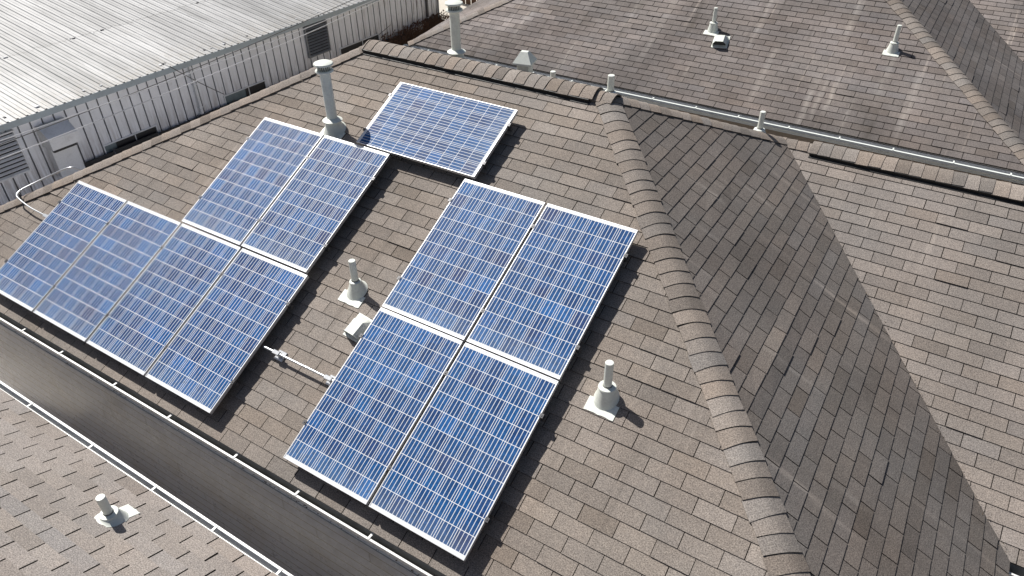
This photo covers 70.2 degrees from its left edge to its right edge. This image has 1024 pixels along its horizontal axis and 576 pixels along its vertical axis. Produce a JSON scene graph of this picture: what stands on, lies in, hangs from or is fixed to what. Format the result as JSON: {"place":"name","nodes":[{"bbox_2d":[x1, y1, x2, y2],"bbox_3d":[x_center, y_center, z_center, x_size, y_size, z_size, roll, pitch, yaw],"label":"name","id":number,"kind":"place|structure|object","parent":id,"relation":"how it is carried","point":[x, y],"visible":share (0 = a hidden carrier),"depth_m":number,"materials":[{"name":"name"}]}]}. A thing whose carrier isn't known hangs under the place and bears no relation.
{"place":"outdoors","nodes":[
{"label":"outdoors","id":0,"kind":"place"},
{"bbox_2d":[0,0,476,57],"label":"ground","id":1,"kind":"structure","parent":0,"point":[442,6],"depth_m":27.19,"materials":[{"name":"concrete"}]},
{"bbox_2d":[0,381,292,575],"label":"hip roof house","id":2,"kind":"structure","parent":1,"relation":"on","point":[56,479],"depth_m":6.16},
{"bbox_2d":[94,494,139,526],"bbox_3d":[-3.367,1.853,6.126,0.250,0.376,0.315,20,41,25],"label":"plumbing vent","id":3,"kind":"object","parent":2,"relation":"on","point":[108,515],"visible":1,"depth_m":6.09,"materials":[{"name":"paint"}]},
{"bbox_2d":[0,0,351,144],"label":"overhead cable","id":4,"kind":"object","parent":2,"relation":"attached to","point":[171,77],"visible":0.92,"depth_m":15.34,"materials":[{"name":"rubber"}]},
{"bbox_2d":[0,0,373,141],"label":"overhead cable","id":5,"kind":"object","parent":2,"relation":"attached to","point":[175,78],"visible":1,"depth_m":14.99,"materials":[{"name":"black rubber"}]},
{"bbox_2d":[0,0,380,159],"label":"overhead cable","id":6,"kind":"object","parent":2,"relation":"attached to","point":[178,88],"visible":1,"depth_m":15.16,"materials":[{"name":"black rubber"}]},
{"bbox_2d":[0,0,439,205],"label":"metal building","id":7,"kind":"structure","parent":1,"relation":"on","point":[79,69],"depth_m":18.27,"materials":[{"name":"paint"}]},
{"bbox_2d":[0,129,31,182],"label":"louvre vent","id":8,"kind":"object","parent":7,"relation":"attached to","point":[14,165],"visible":0.96,"depth_m":15.24,"materials":[{"name":"metal"}]},
{"bbox_2d":[35,117,84,177],"bbox_3d":[-9.773,-3.028,15.916,0.420,1.170,0.620,22,42,27],"label":"wall hood","id":9,"kind":"object","parent":7,"relation":"attached to","point":[63,151],"depth_m":15.78,"materials":[{"name":"paint"}]},
{"bbox_2d":[103,125,158,153],"bbox_3d":[-9.046,-3.431,17.416,0.028,0.490,1.400,22,42,27],"label":"window","id":10,"kind":"structure","parent":7,"relation":"in","point":[109,147],"depth_m":17.29,"materials":[{"name":"glass"}]},
{"bbox_2d":[187,66,203,113],"bbox_3d":[-7.924,-4.840,18.352,0.090,1.630,0.100,22,42,27],"label":"downspout","id":11,"kind":"object","parent":7,"relation":"attached to","point":[200,106],"visible":0.68,"depth_m":18.26,"materials":[{"name":"paint"}]},
{"bbox_2d":[169,66,224,94],"bbox_3d":[-7.697,-5.080,17.892,0.020,1.213,1.425,14,39,19],"label":"overhead cable","id":12,"kind":"object","parent":7,"relation":"attached to","point":[196,81],"visible":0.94,"depth_m":17.85,"materials":[{"name":"rubber"}]},
{"bbox_2d":[223,80,266,104],"bbox_3d":[-7.138,-5.140,19.638,0.028,0.540,1.380,22,42,27],"label":"window","id":13,"kind":"structure","parent":7,"relation":"in","point":[249,90],"depth_m":19.53,"materials":[{"name":"glass"}]},
{"bbox_2d":[303,19,330,57],"bbox_3d":[-5.586,-7.149,20.920,0.090,0.880,0.840,22,42,27],"label":"louvre vent","id":14,"kind":"object","parent":7,"relation":"attached to","point":[317,41],"visible":0.94,"depth_m":20.91,"materials":[{"name":"metal"}]},
{"bbox_2d":[339,33,379,54],"bbox_3d":[-4.668,-7.348,22.519,0.028,0.590,1.720,22,42,27],"label":"window","id":15,"kind":"structure","parent":7,"relation":"in","point":[345,49],"depth_m":22.30,"materials":[{"name":"glass"}]},
{"bbox_2d":[425,0,428,18],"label":"downspout","id":16,"kind":"object","parent":7,"relation":"attached to","point":[427,9],"visible":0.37,"depth_m":24.32,"materials":[{"name":"metal"}]},
{"bbox_2d":[84,24,429,167],"bbox_3d":[-6.336,-5.665,20.479,0.040,0.380,12.655,22,42,27],"label":"fence","id":17,"kind":"object","parent":1,"relation":"on","point":[118,150],"visible":0.27,"depth_m":17.36,"materials":[{"name":"metal"}]},
{"bbox_2d":[381,10,449,44],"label":"dry weeds","id":18,"kind":"object","parent":1,"relation":"on","point":[432,21],"visible":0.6,"depth_m":23.86,"materials":[{"name":"plant"}]},
{"bbox_2d":[0,39,1023,575],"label":"hip roof house","id":19,"kind":"structure","parent":1,"relation":"on","point":[780,413],"depth_m":7.19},
{"bbox_2d":[16,167,80,217],"bbox_3d":[-6.140,-1.191,9.488,0.734,0.369,0.994,-2,37,-2],"label":"conduit","id":20,"kind":"object","parent":19,"relation":"on","point":[24,203],"visible":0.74,"depth_m":9.63,"materials":[{"name":"metal"}]},
{"bbox_2d":[4,259,239,387],"bbox_3d":[-4.444,0.350,8.073,4.076,0.178,0.077,20,41,25],"label":"mounting rail","id":21,"kind":"object","parent":19,"relation":"on","point":[234,383],"visible":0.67,"depth_m":7.21,"materials":[{"name":"metal"}]},
{"bbox_2d":[86,223,241,376],"bbox_3d":[-3.797,0.081,7.981,0.980,0.040,1.656,20,67,25],"label":"solar panel","id":22,"kind":"object","parent":21,"relation":"attached to","point":[139,328],"visible":1,"depth_m":7.94,"materials":[{"name":"glass"}]},
{"bbox_2d":[57,200,293,309],"bbox_3d":[-4.000,-0.411,8.401,4.076,0.178,0.077,20,41,25],"label":"mounting rail","id":23,"kind":"object","parent":19,"relation":"on","point":[289,305],"visible":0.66,"depth_m":7.54,"materials":[{"name":"metal"}]},
{"bbox_2d":[0,181,127,312],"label":"solar panel","id":24,"kind":"object","parent":23,"relation":"attached to","point":[50,251],"visible":1,"depth_m":8.82,"materials":[{"name":"glass"}]},
{"bbox_2d":[34,201,181,341],"bbox_3d":[-4.655,-0.232,8.415,0.980,0.040,1.656,20,67,25],"label":"solar panel","id":25,"kind":"object","parent":23,"relation":"attached to","point":[87,293],"visible":1,"depth_m":8.38,"materials":[{"name":"glass"}]},
{"bbox_2d":[146,248,308,413],"bbox_3d":[-2.938,0.394,7.546,0.980,0.041,1.656,20,67,25],"label":"solar panel","id":26,"kind":"object","parent":23,"relation":"attached to","point":[207,355],"visible":1,"depth_m":7.51,"materials":[{"name":"glass"}]},
{"bbox_2d":[198,195,330,251],"bbox_3d":[-2.829,-0.710,8.243,2.052,0.178,0.077,20,41,25],"label":"mounting rail","id":27,"kind":"object","parent":19,"relation":"on","point":[326,247],"visible":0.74,"depth_m":7.79,"materials":[{"name":"metal"}]},
{"bbox_2d":[241,135,390,273],"bbox_3d":[-2.182,-0.979,8.151,0.980,0.042,1.656,20,67,25],"label":"solar panel","id":28,"kind":"object","parent":27,"relation":"attached to","point":[305,217],"visible":1,"depth_m":8.11,"materials":[{"name":"glass"}]},
{"bbox_2d":[263,345,334,385],"bbox_3d":[-2.055,0.762,7.171,1.020,0.124,0.112,20,41,25],"label":"conduit","id":29,"kind":"object","parent":19,"relation":"on","point":[281,356],"visible":0.85,"depth_m":7.15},
{"bbox_2d":[246,137,377,184],"bbox_3d":[-2.385,-1.471,8.572,2.052,0.178,0.077,20,41,25],"label":"mounting rail","id":30,"kind":"object","parent":19,"relation":"on","point":[374,180],"visible":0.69,"depth_m":8.13,"materials":[{"name":"metal"}]},
{"bbox_2d":[182,117,323,245],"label":"solar panel","id":31,"kind":"object","parent":30,"relation":"attached to","point":[243,191],"visible":1,"depth_m":8.55,"materials":[{"name":"glass"}]},
{"bbox_2d":[313,59,345,139],"bbox_3d":[-2.168,-2.203,8.606,0.340,0.946,0.327,20,41,25],"label":"flue pipe","id":32,"kind":"object","parent":19,"relation":"on","point":[335,126],"visible":0.94,"depth_m":8.59,"materials":[{"name":"metal"}]},
{"bbox_2d":[338,259,367,307],"bbox_3d":[-1.614,-0.081,7.423,0.280,0.461,0.273,20,41,25],"label":"plumbing vent","id":33,"kind":"object","parent":19,"relation":"on","point":[354,293],"visible":1,"depth_m":7.45,"materials":[{"name":"paint"}]},
{"bbox_2d":[343,313,371,342],"bbox_3d":[-1.532,0.377,7.230,0.247,0.114,0.275,26,70,28],"label":"box vent","id":34,"kind":"object","parent":19,"relation":"on","point":[358,325],"visible":0.77,"depth_m":7.20,"materials":[{"name":"metal"}]},
{"bbox_2d":[302,420,492,524],"bbox_3d":[-1.048,1.603,6.344,2.052,0.178,0.077,20,41,25],"label":"mounting rail","id":35,"kind":"object","parent":19,"relation":"on","point":[487,520],"visible":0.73,"depth_m":5.91,"materials":[{"name":"metal"}]},
{"bbox_2d":[284,307,463,505],"bbox_3d":[-1.258,1.021,6.687,0.980,0.042,1.656,20,67,26],"label":"solar panel","id":36,"kind":"object","parent":35,"relation":"attached to","point":[357,428],"visible":1,"depth_m":6.65,"materials":[{"name":"glass"}]},
{"bbox_2d":[369,343,558,560],"bbox_3d":[-0.400,1.334,6.252,0.980,0.040,1.656,20,67,25],"label":"solar panel","id":37,"kind":"object","parent":35,"relation":"attached to","point":[443,484],"visible":1,"depth_m":6.21,"materials":[{"name":"glass"}]},
{"bbox_2d":[363,127,487,169],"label":"mounting rail","id":38,"kind":"object","parent":19,"relation":"on","point":[485,165],"visible":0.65,"depth_m":7.83,"materials":[{"name":"metal"}]},
{"bbox_2d":[388,93,512,131],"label":"mounting rail","id":39,"kind":"object","parent":19,"relation":"on","point":[509,126],"visible":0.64,"depth_m":8.03,"materials":[{"name":"metal"}]},
{"bbox_2d":[356,82,517,178],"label":"solar panel","id":40,"kind":"object","parent":39,"relation":"on","point":[459,135],"visible":1,"depth_m":8.23,"materials":[{"name":"glass"}]},
{"bbox_2d":[359,333,545,421],"bbox_3d":[-0.594,0.826,6.680,2.052,0.178,0.077,20,41,25],"label":"mounting rail","id":41,"kind":"object","parent":19,"relation":"on","point":[542,416],"visible":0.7,"depth_m":6.24,"materials":[{"name":"metal"}]},
{"bbox_2d":[445,0,465,57],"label":"flue pipe","id":42,"kind":"object","parent":19,"relation":"on","point":[454,9],"visible":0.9,"depth_m":9.05,"materials":[{"name":"metal"}]},
{"bbox_2d":[397,276,581,353],"bbox_3d":[-0.268,0.266,6.921,2.052,0.178,0.077,20,41,25],"label":"mounting rail","id":43,"kind":"object","parent":19,"relation":"on","point":[578,349],"visible":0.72,"depth_m":6.48,"materials":[{"name":"metal"}]},
{"bbox_2d":[382,179,545,341],"bbox_3d":[-0.469,-0.332,7.271,0.980,0.040,1.656,20,67,25],"label":"solar panel","id":44,"kind":"object","parent":43,"relation":"attached to","point":[453,274],"visible":1,"depth_m":7.23,"materials":[{"name":"glass"}]},
{"bbox_2d":[467,203,637,380],"bbox_3d":[0.389,-0.019,6.836,0.980,0.041,1.656,20,67,26],"label":"solar panel","id":45,"kind":"object","parent":43,"relation":"attached to","point":[541,309],"visible":1,"depth_m":6.80,"materials":[{"name":"glass"}]},
{"bbox_2d":[512,50,536,72],"bbox_3d":[0.157,-2.704,8.927,0.236,0.395,0.236,12,38,16],"label":"exhaust vent","id":46,"kind":"object","parent":19,"relation":"on","point":[525,60],"visible":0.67,"depth_m":8.80,"materials":[{"name":"metal"}]},
{"bbox_2d":[448,198,628,262],"bbox_3d":[0.214,-0.560,7.277,2.052,0.178,0.077,20,41,25],"label":"mounting rail","id":47,"kind":"object","parent":19,"relation":"on","point":[626,257],"visible":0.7,"depth_m":6.84,"materials":[{"name":"metal"}]},
{"bbox_2d":[550,70,555,77],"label":"plumbing vent","id":48,"kind":"object","parent":19,"relation":"on","point":[552,73],"visible":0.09,"depth_m":8.78,"materials":[{"name":"paint"}]},
{"bbox_2d":[583,360,619,420],"bbox_3d":[0.799,0.825,6.167,0.280,0.494,0.270,20,41,25],"label":"plumbing vent","id":49,"kind":"object","parent":19,"relation":"on","point":[603,401],"visible":1,"depth_m":6.20,"materials":[{"name":"paint"}]},
{"bbox_2d":[605,74,615,93],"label":"plumbing vent","id":50,"kind":"object","parent":19,"relation":"on","point":[610,83],"visible":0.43,"depth_m":8.25,"materials":[{"name":"paint"}]},
{"bbox_2d":[753,111,765,132],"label":"plumbing vent","id":51,"kind":"object","parent":19,"relation":"on","point":[759,127],"visible":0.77,"depth_m":8.92,"materials":[{"name":"paint"}]},
{"bbox_2d":[461,0,477,4],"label":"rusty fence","id":52,"kind":"object","parent":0,"point":[470,2],"visible":0.07,"depth_m":27.41,"materials":[{"name":"metal"}]},
{"bbox_2d":[403,0,1023,185],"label":"hip roof house","id":53,"kind":"structure","parent":0,"point":[944,89],"depth_m":13.58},
{"bbox_2d":[703,7,718,35],"bbox_3d":[3.932,-5.204,14.212,0.280,0.494,0.254,20,41,25],"label":"plumbing vent","id":54,"kind":"object","parent":53,"relation":"on","point":[712,30],"visible":0.99,"depth_m":14.24,"materials":[{"name":"paint"}]},
{"bbox_2d":[711,35,730,48],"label":"box vent","id":55,"kind":"object","parent":53,"relation":"on","point":[720,41],"visible":1,"depth_m":14.03,"materials":[{"name":"metal"}]},
{"bbox_2d":[882,25,901,56],"bbox_3d":[6.778,-4.384,12.890,0.270,0.509,0.245,20,41,25],"label":"plumbing vent","id":56,"kind":"object","parent":53,"relation":"on","point":[892,50],"visible":1,"depth_m":12.92,"materials":[{"name":"paint"}]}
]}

